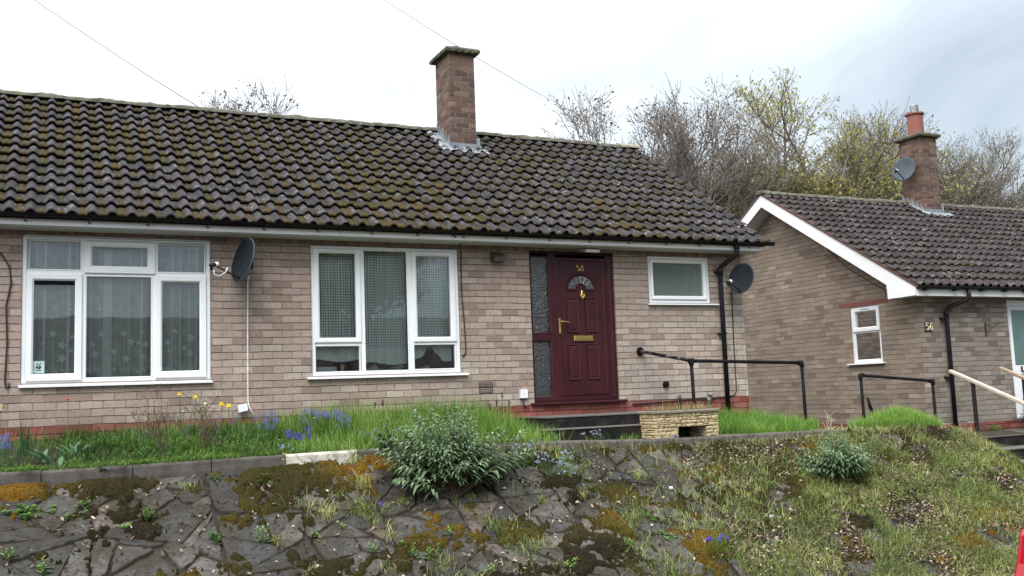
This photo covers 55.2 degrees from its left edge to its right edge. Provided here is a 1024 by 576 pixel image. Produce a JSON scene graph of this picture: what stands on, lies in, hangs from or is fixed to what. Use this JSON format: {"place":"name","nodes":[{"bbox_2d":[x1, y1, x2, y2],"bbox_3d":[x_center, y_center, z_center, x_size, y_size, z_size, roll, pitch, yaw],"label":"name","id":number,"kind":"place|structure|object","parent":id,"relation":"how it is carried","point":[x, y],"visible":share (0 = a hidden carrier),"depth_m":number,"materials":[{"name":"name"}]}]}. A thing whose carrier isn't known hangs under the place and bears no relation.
{"place":"outdoors","nodes":[
{"label":"outdoors","id":0,"kind":"place"},
{"bbox_2d":[317,367,336,371],"bbox_3d":[-2.274,1.006,12.037,0.240,0.069,0.042,1,-7,-25],"label":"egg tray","id":1,"kind":"object","parent":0,"point":[326,369],"visible":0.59,"depth_m":12.02,"materials":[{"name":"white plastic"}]},
{"bbox_2d":[386,365,403,369],"bbox_3d":[-1.484,1.018,12.402,0.220,0.095,0.050,1,-7,-25],"label":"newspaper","id":2,"kind":"object","parent":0,"point":[396,367],"visible":0.86,"depth_m":12.39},
{"bbox_2d":[427,352,442,368],"bbox_3d":[-0.999,0.949,12.687,0.214,0.228,0.220,1,-7,-25],"label":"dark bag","id":3,"kind":"object","parent":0,"point":[434,361],"visible":0.9,"depth_m":12.61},
{"bbox_2d":[385,0,612,132],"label":"overhead wire","id":4,"kind":"object","parent":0,"point":[489,65],"visible":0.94,"depth_m":24.39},
{"bbox_2d":[0,428,1023,575],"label":"crazy paving","id":5,"kind":"structure","parent":0,"point":[23,541],"depth_m":9.22,"materials":[{"name":"stone"}]},
{"bbox_2d":[0,547,15,560],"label":"weed plant","id":6,"kind":"object","parent":5,"relation":"on","point":[5,554],"visible":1,"depth_m":7.92,"materials":[{"name":"green plant"}]},
{"bbox_2d":[2,504,68,519],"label":"weed plant","id":7,"kind":"object","parent":5,"relation":"on","point":[27,515],"visible":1,"depth_m":8.50,"materials":[{"name":"green plant"}]},
{"bbox_2d":[77,497,90,513],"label":"weed plant","id":8,"kind":"object","parent":5,"relation":"on","point":[79,503],"visible":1,"depth_m":8.73,"materials":[{"name":"green plant"}]},
{"bbox_2d":[140,506,154,521],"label":"weed plant","id":9,"kind":"object","parent":5,"relation":"on","point":[147,515],"visible":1,"depth_m":8.73,"materials":[{"name":"green plant"}]},
{"bbox_2d":[207,532,223,543],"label":"weed plant","id":10,"kind":"object","parent":5,"relation":"on","point":[213,536],"visible":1,"depth_m":8.59,"materials":[{"name":"green plant"}]},
{"bbox_2d":[301,498,339,520],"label":"grass tuft","id":11,"kind":"object","parent":5,"relation":"on","point":[330,513],"visible":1,"depth_m":9.15,"materials":[{"name":"plant"}]},
{"bbox_2d":[350,465,384,491],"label":"grass tuft","id":12,"kind":"object","parent":5,"relation":"on","point":[360,481],"visible":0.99,"depth_m":9.74,"materials":[{"name":"plant"}]},
{"bbox_2d":[393,494,409,508],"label":"grass tuft","id":13,"kind":"object","parent":5,"relation":"on","point":[401,501],"visible":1,"depth_m":9.53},
{"bbox_2d":[399,539,440,559],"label":"weed plant","id":14,"kind":"object","parent":5,"relation":"on","point":[428,554],"visible":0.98,"depth_m":8.84,"materials":[{"name":"green plant"}]},
{"bbox_2d":[368,403,534,500],"bbox_3d":[-0.605,1.666,10.105,1.755,0.966,1.097,1,-7,-25],"label":"grey green shrub","id":15,"kind":"object","parent":5,"relation":"on","point":[453,467],"visible":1,"depth_m":9.84,"materials":[{"name":"green plant"}]},
{"bbox_2d":[0,423,1023,575],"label":"moss","id":16,"kind":"object","parent":5,"relation":"on","point":[292,477],"visible":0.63,"depth_m":9.60,"materials":[{"name":"plant"}]},
{"bbox_2d":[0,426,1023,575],"bbox_3d":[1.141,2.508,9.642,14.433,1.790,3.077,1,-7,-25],"label":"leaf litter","id":17,"kind":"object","parent":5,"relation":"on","point":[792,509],"visible":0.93,"depth_m":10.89,"materials":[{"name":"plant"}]},
{"bbox_2d":[515,438,536,472],"bbox_3d":[0.097,1.810,10.648,0.417,0.385,0.266,1,-7,-25],"label":"forget me not","id":18,"kind":"object","parent":5,"relation":"on","point":[524,458],"visible":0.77,"depth_m":10.61,"materials":[{"name":"blue plant"}]},
{"bbox_2d":[534,450,576,478],"bbox_3d":[0.490,1.917,10.560,0.522,0.342,0.277,1,-7,-25],"label":"forget me not","id":19,"kind":"object","parent":5,"relation":"on","point":[560,467],"visible":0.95,"depth_m":10.55,"materials":[{"name":"blue plant"}]},
{"bbox_2d":[658,530,677,540],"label":"weed plant","id":20,"kind":"object","parent":5,"relation":"on","point":[663,533],"visible":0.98,"depth_m":9.89,"materials":[{"name":"green plant"}]},
{"bbox_2d":[691,435,713,456],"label":"grass tuft","id":21,"kind":"object","parent":5,"relation":"on","point":[702,448],"visible":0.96,"depth_m":11.83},
{"bbox_2d":[0,420,1023,575],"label":"ground","id":22,"kind":"structure","parent":0,"point":[492,559],"depth_m":9.67,"materials":[{"name":"soil"}]},
{"bbox_2d":[0,432,13,466],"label":"bluebell clump","id":23,"kind":"object","parent":22,"relation":"on","point":[3,446],"visible":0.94,"depth_m":9.34,"materials":[{"name":"purple plant"}]},
{"bbox_2d":[0,453,41,469],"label":"bed weed","id":24,"kind":"object","parent":22,"relation":"on","point":[6,465],"visible":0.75,"depth_m":9.13,"materials":[{"name":"green plant"}]},
{"bbox_2d":[13,418,31,455],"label":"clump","id":25,"kind":"object","parent":22,"relation":"on","point":[23,441],"visible":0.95,"depth_m":9.71,"materials":[{"name":"green plant"}]},
{"bbox_2d":[36,555,49,575],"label":"weed plant","id":26,"kind":"object","parent":22,"relation":"on","point":[42,565],"visible":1,"depth_m":7.86,"materials":[{"name":"green plant"}]},
{"bbox_2d":[25,448,69,462],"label":"tulip leaves","id":27,"kind":"object","parent":22,"relation":"on","point":[42,456],"visible":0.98,"depth_m":9.46,"materials":[{"name":"green plant"}]},
{"bbox_2d":[50,456,71,466],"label":"tulip leaves","id":28,"kind":"object","parent":22,"relation":"on","point":[60,460],"visible":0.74,"depth_m":9.34,"materials":[{"name":"green plant"}]},
{"bbox_2d":[53,441,89,456],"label":"tulip leaves","id":29,"kind":"object","parent":22,"relation":"on","point":[77,447],"visible":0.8,"depth_m":9.76,"materials":[{"name":"green plant"}]},
{"bbox_2d":[56,433,130,452],"bbox_3d":[-4.265,1.592,10.001,0.767,0.192,0.443,1,-7,-25],"label":"bed weed","id":30,"kind":"object","parent":22,"relation":"on","point":[108,444],"visible":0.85,"depth_m":10.01,"materials":[{"name":"green plant"}]},
{"bbox_2d":[82,442,168,464],"bbox_3d":[-3.832,1.642,9.739,0.872,0.210,0.560,1,-7,-25],"label":"bed weed","id":31,"kind":"object","parent":22,"relation":"on","point":[149,447],"visible":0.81,"depth_m":9.69,"materials":[{"name":"green plant"}]},
{"bbox_2d":[112,422,160,447],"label":"narcissus leaves","id":32,"kind":"object","parent":22,"relation":"on","point":[140,438],"visible":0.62,"depth_m":10.25,"materials":[{"name":"green plant"}]},
{"bbox_2d":[118,415,180,441],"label":"narcissus leaves","id":33,"kind":"object","parent":22,"relation":"on","point":[151,431],"visible":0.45,"depth_m":10.50,"materials":[{"name":"green plant"}]},
{"bbox_2d":[126,442,191,461],"bbox_3d":[-3.521,1.650,9.738,0.656,0.185,0.456,1,-7,-25],"label":"bed weed","id":34,"kind":"object","parent":22,"relation":"on","point":[155,455],"visible":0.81,"depth_m":9.75,"materials":[{"name":"green plant"}]},
{"bbox_2d":[124,375,230,457],"bbox_3d":[-3.436,1.326,10.103,1.103,0.823,0.893,1,-7,-25],"label":"rose bush","id":35,"kind":"object","parent":22,"relation":"on","point":[203,435],"visible":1,"depth_m":9.97,"materials":[{"name":"brown plant"}]},
{"bbox_2d":[162,432,219,457],"bbox_3d":[-3.302,1.631,10.155,0.681,0.236,0.667,1,-7,-25],"label":"bed weed","id":36,"kind":"object","parent":22,"relation":"on","point":[163,443],"visible":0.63,"depth_m":10.09,"materials":[{"name":"green plant"}]},
{"bbox_2d":[168,419,219,436],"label":"narcissus leaves","id":37,"kind":"object","parent":22,"relation":"on","point":[194,428],"visible":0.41,"depth_m":10.64,"materials":[{"name":"green plant"}]},
{"bbox_2d":[215,401,224,438],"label":"daffodil","id":38,"kind":"object","parent":22,"relation":"on","point":[221,404],"visible":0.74,"depth_m":10.66,"materials":[{"name":"yellow plant"}]},
{"bbox_2d":[196,440,258,454],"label":"bed weed","id":39,"kind":"object","parent":22,"relation":"on","point":[218,451],"visible":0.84,"depth_m":10.08,"materials":[{"name":"green plant"}]},
{"bbox_2d":[223,403,235,441],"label":"daffodil","id":40,"kind":"object","parent":22,"relation":"on","point":[228,408],"visible":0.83,"depth_m":10.64,"materials":[{"name":"yellow plant"}]},
{"bbox_2d":[206,432,267,447],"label":"bed weed","id":41,"kind":"object","parent":22,"relation":"on","point":[246,439],"visible":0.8,"depth_m":10.45,"materials":[{"name":"green plant"}]},
{"bbox_2d":[215,421,258,444],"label":"narcissus leaves","id":42,"kind":"object","parent":22,"relation":"on","point":[238,432],"visible":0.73,"depth_m":10.52,"materials":[{"name":"green plant"}]},
{"bbox_2d":[193,74,298,114],"bbox_3d":[-5.807,-1.167,28.788,8.372,10.266,5.660,-2,-6,2],"label":"bare tree","id":43,"kind":"object","parent":22,"relation":"on","point":[234,105],"visible":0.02,"depth_m":28.72,"materials":[{"name":"brown plant"}]},
{"bbox_2d":[254,523,270,542],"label":"weed plant","id":44,"kind":"object","parent":22,"relation":"on","point":[262,532],"visible":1,"depth_m":8.67,"materials":[{"name":"green plant"}]},
{"bbox_2d":[245,406,287,434],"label":"narcissus leaves","id":45,"kind":"object","parent":22,"relation":"on","point":[262,423],"visible":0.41,"depth_m":11.01,"materials":[{"name":"green plant"}]},
{"bbox_2d":[258,409,278,441],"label":"bluebell clump","id":46,"kind":"object","parent":22,"relation":"on","point":[266,427],"visible":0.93,"depth_m":10.75,"materials":[{"name":"purple plant"}]},
{"bbox_2d":[261,531,290,547],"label":"grass tuft","id":47,"kind":"object","parent":22,"relation":"on","point":[274,539],"visible":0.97,"depth_m":8.70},
{"bbox_2d":[248,438,310,453],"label":"bed weed","id":48,"kind":"object","parent":22,"relation":"on","point":[250,447],"visible":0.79,"depth_m":10.20,"materials":[{"name":"green plant"}]},
{"bbox_2d":[0,386,572,472],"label":"grass","id":49,"kind":"structure","parent":22,"relation":"on","point":[360,423],"depth_m":10.81,"materials":[{"name":"plant"}]},
{"bbox_2d":[299,408,319,430],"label":"bluebell clump","id":50,"kind":"object","parent":49,"relation":"on","point":[312,410],"visible":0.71,"depth_m":11.13,"materials":[{"name":"purple plant"}]},
{"bbox_2d":[329,415,350,436],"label":"bluebell clump","id":51,"kind":"object","parent":49,"relation":"on","point":[344,423],"visible":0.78,"depth_m":11.03,"materials":[{"name":"purple plant"}]},
{"bbox_2d":[511,423,556,447],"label":"grass tuft","id":52,"kind":"object","parent":49,"relation":"on","point":[538,435],"visible":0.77,"depth_m":11.24,"materials":[{"name":"plant"}]},
{"bbox_2d":[286,425,317,450],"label":"grape hyacinth clump","id":53,"kind":"object","parent":22,"relation":"on","point":[298,437],"visible":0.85,"depth_m":10.48,"materials":[{"name":"purple plant"}]},
{"bbox_2d":[318,409,346,428],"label":"bluebell clump","id":54,"kind":"object","parent":22,"relation":"on","point":[336,415],"visible":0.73,"depth_m":11.17,"materials":[{"name":"purple plant"}]},
{"bbox_2d":[331,437,371,464],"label":"grass tuft","id":55,"kind":"object","parent":22,"relation":"on","point":[353,461],"visible":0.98,"depth_m":10.11,"materials":[{"name":"plant"}]},
{"bbox_2d":[372,419,397,457],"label":"grey green shrub","id":56,"kind":"object","parent":22,"relation":"on","point":[382,441],"visible":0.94,"depth_m":10.20,"materials":[{"name":"green plant"}]},
{"bbox_2d":[0,46,774,440],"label":"brick bungalow","id":57,"kind":"object","parent":22,"relation":"on","point":[580,274],"visible":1,"depth_m":13.02,"materials":[{"name":"brick"}]},
{"bbox_2d":[0,253,11,388],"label":"cable","id":58,"kind":"object","parent":57,"relation":"attached to","point":[6,323],"visible":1,"depth_m":10.43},
{"bbox_2d":[33,361,43,372],"bbox_3d":[-5.110,0.854,10.569,0.110,0.130,0.006,1,-7,-25],"label":"sticker","id":59,"kind":"object","parent":57,"relation":"attached to","point":[38,366],"depth_m":10.57,"materials":[{"name":"paper"}]},
{"bbox_2d":[34,281,74,284],"bbox_3d":[-5.016,-0.057,10.743,0.410,0.050,0.008,1,-7,-25],"label":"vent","id":60,"kind":"object","parent":57,"relation":"attached to","point":[54,282],"visible":1,"depth_m":10.74,"materials":[{"name":"plastic"}]},
{"bbox_2d":[28,241,201,377],"bbox_3d":[-4.458,0.248,11.097,1.930,1.550,0.064,1,-7,-25],"label":"net curtain","id":61,"kind":"object","parent":57,"relation":"hanging from","point":[104,355],"visible":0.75,"depth_m":11.05,"materials":[{"name":"white fabric"}]},
{"bbox_2d":[18,234,212,387],"bbox_3d":[-4.395,0.253,10.960,1.997,1.665,0.125,1,-7,-25],"label":"window","id":62,"kind":"structure","parent":57,"relation":"in","point":[86,270],"depth_m":10.94,"materials":[{"name":"white plastic"}]},
{"bbox_2d":[209,238,254,281],"bbox_3d":[-3.237,-0.319,11.303,0.502,0.522,0.550,0,-6,-17],"label":"satellite dish","id":63,"kind":"object","parent":57,"relation":"attached to","point":[242,263],"visible":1,"depth_m":11.32,"materials":[{"name":"black plastic"}]},
{"bbox_2d":[213,268,254,415],"bbox_3d":[-3.159,0.626,11.205,0.144,1.691,0.614,-5,-7,22],"label":"cable","id":64,"kind":"object","parent":57,"relation":"attached to","point":[247,302],"visible":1,"depth_m":11.46,"materials":[{"name":"plastic"}]},
{"bbox_2d":[35,0,434,225],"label":"overhead wire","id":65,"kind":"object","parent":57,"relation":"attached to","point":[207,112],"visible":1,"depth_m":7.80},
{"bbox_2d":[238,403,247,412],"bbox_3d":[-3.121,1.392,11.350,0.114,0.104,0.050,1,-7,-25],"label":"junction box","id":66,"kind":"object","parent":57,"relation":"attached to","point":[243,408],"visible":1,"depth_m":11.33,"materials":[{"name":"white plastic"}]},
{"bbox_2d":[316,251,451,364],"bbox_3d":[-1.639,0.252,12.469,1.820,1.455,0.044,1,-7,-25],"label":"crochet curtain","id":67,"kind":"object","parent":57,"relation":"hanging from","point":[395,355],"visible":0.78,"depth_m":12.46,"materials":[{"name":"white fabric"}]},
{"bbox_2d":[307,245,468,379],"bbox_3d":[-1.554,0.297,12.308,2.092,1.645,0.130,1,-7,-25],"label":"window","id":68,"kind":"structure","parent":57,"relation":"in","point":[410,254],"depth_m":12.33,"materials":[{"name":"white plastic"}]},
{"bbox_2d":[438,227,466,356],"bbox_3d":[-0.729,0.057,12.447,0.115,1.630,0.656,-5,-7,22],"label":"cable","id":69,"kind":"object","parent":57,"relation":"attached to","point":[461,291],"visible":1,"depth_m":12.71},
{"bbox_2d":[555,257,610,395],"bbox_3d":[0.987,0.524,13.498,0.783,1.899,0.113,1,-7,-25],"label":"front door","id":70,"kind":"structure","parent":57,"relation":"in","point":[580,282],"depth_m":13.51,"materials":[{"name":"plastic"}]},
{"bbox_2d":[647,256,719,304],"bbox_3d":[2.472,-0.101,14.281,1.228,0.710,0.130,1,-7,-25],"label":"window","id":71,"kind":"structure","parent":57,"relation":"in","point":[671,279],"depth_m":14.28,"materials":[{"name":"white plastic"}]},
{"bbox_2d":[632,290,736,404],"bbox_3d":[2.495,0.803,14.102,1.842,1.679,0.102,1,-7,-25],"label":"cable","id":72,"kind":"object","parent":57,"relation":"attached to","point":[734,363],"visible":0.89,"depth_m":14.45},
{"bbox_2d":[637,347,807,423],"bbox_3d":[2.942,1.532,13.687,2.082,1.502,1.099,1,-7,-25],"label":"pipe handrail","id":73,"kind":"object","parent":57,"relation":"attached to","point":[690,361],"visible":0.9,"depth_m":13.34,"materials":[{"name":"metal"}]},
{"bbox_2d":[726,263,753,293],"bbox_3d":[3.255,-0.133,14.394,0.450,0.464,0.584,-1,-6,-10],"label":"satellite dish","id":74,"kind":"object","parent":57,"relation":"attached to","point":[741,279],"visible":1,"depth_m":14.34,"materials":[{"name":"black plastic"}]},
{"bbox_2d":[379,525,400,542],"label":"grass tuft","id":75,"kind":"object","parent":22,"relation":"on","point":[389,534],"visible":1,"depth_m":9.03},
{"bbox_2d":[0,429,873,487],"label":"kerb","id":76,"kind":"structure","parent":22,"relation":"on","point":[236,467],"depth_m":9.67,"materials":[{"name":"concrete"}]},
{"bbox_2d":[519,443,545,466],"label":"weed plant","id":77,"kind":"object","parent":22,"relation":"on","point":[532,455],"visible":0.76,"depth_m":10.80,"materials":[{"name":"green plant"}]},
{"bbox_2d":[514,411,691,440],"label":"front steps","id":78,"kind":"structure","parent":22,"relation":"on","point":[614,425],"depth_m":12.12,"materials":[{"name":"concrete"}]},
{"bbox_2d":[623,463,661,484],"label":"grass tuft","id":79,"kind":"object","parent":22,"relation":"on","point":[638,475],"visible":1,"depth_m":10.90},
{"bbox_2d":[277,420,1023,575],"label":"grass","id":80,"kind":"structure","parent":22,"relation":"on","point":[985,460],"depth_m":11.00,"materials":[{"name":"plant"}]},
{"bbox_2d":[648,452,684,470],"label":"grass tuft","id":81,"kind":"object","parent":22,"relation":"on","point":[678,468],"visible":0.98,"depth_m":11.29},
{"bbox_2d":[540,85,795,211],"bbox_3d":[4.902,-1.555,35.874,9.724,12.763,9.681,-5,-7,26],"label":"bare tree","id":82,"kind":"object","parent":22,"relation":"on","point":[680,140],"visible":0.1,"depth_m":34.77,"materials":[{"name":"brown plant"}]},
{"bbox_2d":[706,533,728,542],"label":"grape hyacinth clump","id":83,"kind":"object","parent":22,"relation":"on","point":[710,538],"visible":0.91,"depth_m":9.89,"materials":[{"name":"purple plant"}]},
{"bbox_2d":[697,533,744,561],"bbox_3d":[2.069,2.601,9.862,0.616,0.374,0.728,-3,-6,7],"label":"grass tuft","id":84,"kind":"object","parent":22,"relation":"on","point":[716,543],"visible":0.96,"depth_m":9.75,"materials":[{"name":"plant"}]},
{"bbox_2d":[633,72,822,219],"bbox_3d":[7.833,-1.489,40.256,11.269,13.377,8.407,1,-7,-25],"label":"bare tree","id":85,"kind":"object","parent":22,"relation":"on","point":[727,122],"visible":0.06,"depth_m":38.67,"materials":[{"name":"brown plant"}]},
{"bbox_2d":[681,132,786,219],"bbox_3d":[8.619,-0.631,37.998,7.393,11.110,9.339,-7,-8,36],"label":"budding tree","id":86,"kind":"object","parent":22,"relation":"on","point":[739,198],"visible":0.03,"depth_m":38.09,"materials":[{"name":"brown plant"}]},
{"bbox_2d":[703,401,821,433],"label":"grass","id":87,"kind":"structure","parent":22,"relation":"on","point":[744,423],"depth_m":13.15,"materials":[{"name":"plant"}]},
{"bbox_2d":[661,66,990,204],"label":"budding tree","id":88,"kind":"object","parent":22,"relation":"on","point":[812,183],"visible":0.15,"depth_m":40.08,"materials":[{"name":"green plant"}]},
{"bbox_2d":[795,431,876,484],"bbox_3d":[3.936,2.056,11.852,1.091,0.641,0.907,1,-7,-25],"label":"grey green shrub","id":89,"kind":"object","parent":22,"relation":"on","point":[836,462],"visible":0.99,"depth_m":11.72,"materials":[{"name":"green plant"}]},
{"bbox_2d":[735,104,1023,430],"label":"brick bungalow","id":90,"kind":"object","parent":22,"relation":"on","point":[949,278],"visible":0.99,"depth_m":18.22,"materials":[{"name":"brick"}]},
{"bbox_2d":[825,247,886,291],"bbox_3d":[6.201,-0.433,17.955,0.014,1.473,2.157,1,-7,-25],"label":"cable","id":91,"kind":"object","parent":90,"relation":"attached to","point":[853,271],"visible":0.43,"depth_m":17.87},
{"bbox_2d":[847,304,885,364],"bbox_3d":[6.372,0.846,17.636,0.140,1.053,0.880,1,-7,-25],"label":"window","id":92,"kind":"structure","parent":90,"relation":"in","point":[866,332],"depth_m":17.64,"materials":[{"name":"white plastic"}]},
{"bbox_2d":[892,157,914,180],"bbox_3d":[8.480,-2.596,21.182,0.467,0.537,0.515,-4,-6,14],"label":"satellite dish","id":93,"kind":"object","parent":90,"relation":"attached to","point":[903,169],"visible":1,"depth_m":21.29,"materials":[{"name":"grey plastic"}]},
{"bbox_2d":[1006,300,1023,417],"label":"front door","id":94,"kind":"structure","parent":90,"relation":"in","point":[1015,308],"depth_m":17.57,"materials":[{"name":"white plastic"}]},
{"bbox_2d":[858,373,936,419],"bbox_3d":[5.732,1.877,14.457,1.522,1.274,0.064,1,-7,-25],"label":"pipe handrail","id":95,"kind":"object","parent":22,"relation":"on","point":[862,375],"visible":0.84,"depth_m":14.44,"materials":[{"name":"metal"}]},
{"bbox_2d":[848,400,947,428],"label":"grass","id":96,"kind":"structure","parent":22,"relation":"on","point":[885,417],"depth_m":13.78,"materials":[{"name":"plant"}]},
{"bbox_2d":[797,114,1018,207],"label":"budding tree","id":97,"kind":"object","parent":22,"relation":"on","point":[989,199],"visible":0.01,"depth_m":42.68,"materials":[{"name":"green plant"}]},
{"bbox_2d":[821,96,1023,208],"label":"bare tree","id":98,"kind":"object","parent":22,"relation":"on","point":[951,170],"visible":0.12,"depth_m":43.62,"materials":[{"name":"brown plant"}]},
{"bbox_2d":[938,125,1023,208],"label":"bare tree","id":99,"kind":"object","parent":22,"relation":"on","point":[1007,172],"visible":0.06,"depth_m":48.70,"materials":[{"name":"brown plant"}]},
{"bbox_2d":[979,424,1004,430],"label":"grass tuft","id":100,"kind":"object","parent":22,"relation":"on","point":[992,428],"visible":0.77,"depth_m":16.63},
{"bbox_2d":[981,428,1023,462],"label":"garden steps","id":101,"kind":"structure","parent":22,"relation":"on","point":[1017,440],"depth_m":15.28,"materials":[{"name":"concrete"}]},
{"bbox_2d":[948,370,1023,435],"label":"timber handrail","id":102,"kind":"object","parent":101,"relation":"on","point":[973,382],"visible":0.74,"depth_m":14.81,"materials":[{"name":"beige wood"}]},
{"bbox_2d":[999,367,1023,399],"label":"timber handrail","id":103,"kind":"object","parent":101,"relation":"on","point":[1013,373],"visible":1,"depth_m":16.00,"materials":[{"name":"beige wood"}]},
{"bbox_2d":[0,0,1023,207],"label":"sky","id":104,"kind":"structure","parent":0,"point":[962,61],"materials":[{"name":"white"}]},
{"bbox_2d":[289,431,790,453],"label":"path","id":105,"kind":"structure","parent":0,"point":[624,439],"depth_m":11.70,"materials":[{"name":"concrete"}]},
{"bbox_2d":[637,408,719,438],"bbox_3d":[2.092,1.690,12.245,0.984,0.346,0.392,1,-7,-25],"label":"stone planter","id":106,"kind":"object","parent":105,"relation":"on","point":[659,424],"visible":0.98,"depth_m":12.08,"materials":[{"name":"stone"}]},
{"bbox_2d":[644,401,712,410],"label":"dry grass","id":107,"kind":"structure","parent":0,"point":[684,406],"depth_m":12.26,"materials":[{"name":"plant"}]},
{"bbox_2d":[753,412,970,440],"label":"grass","id":108,"kind":"structure","parent":0,"point":[865,426],"depth_m":13.41,"materials":[{"name":"plant"}]},
{"bbox_2d":[1014,527,1023,575],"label":"parked car","id":109,"kind":"object","parent":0,"point":[1019,570],"visible":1,"depth_m":6.98,"materials":[{"name":"red paint"}]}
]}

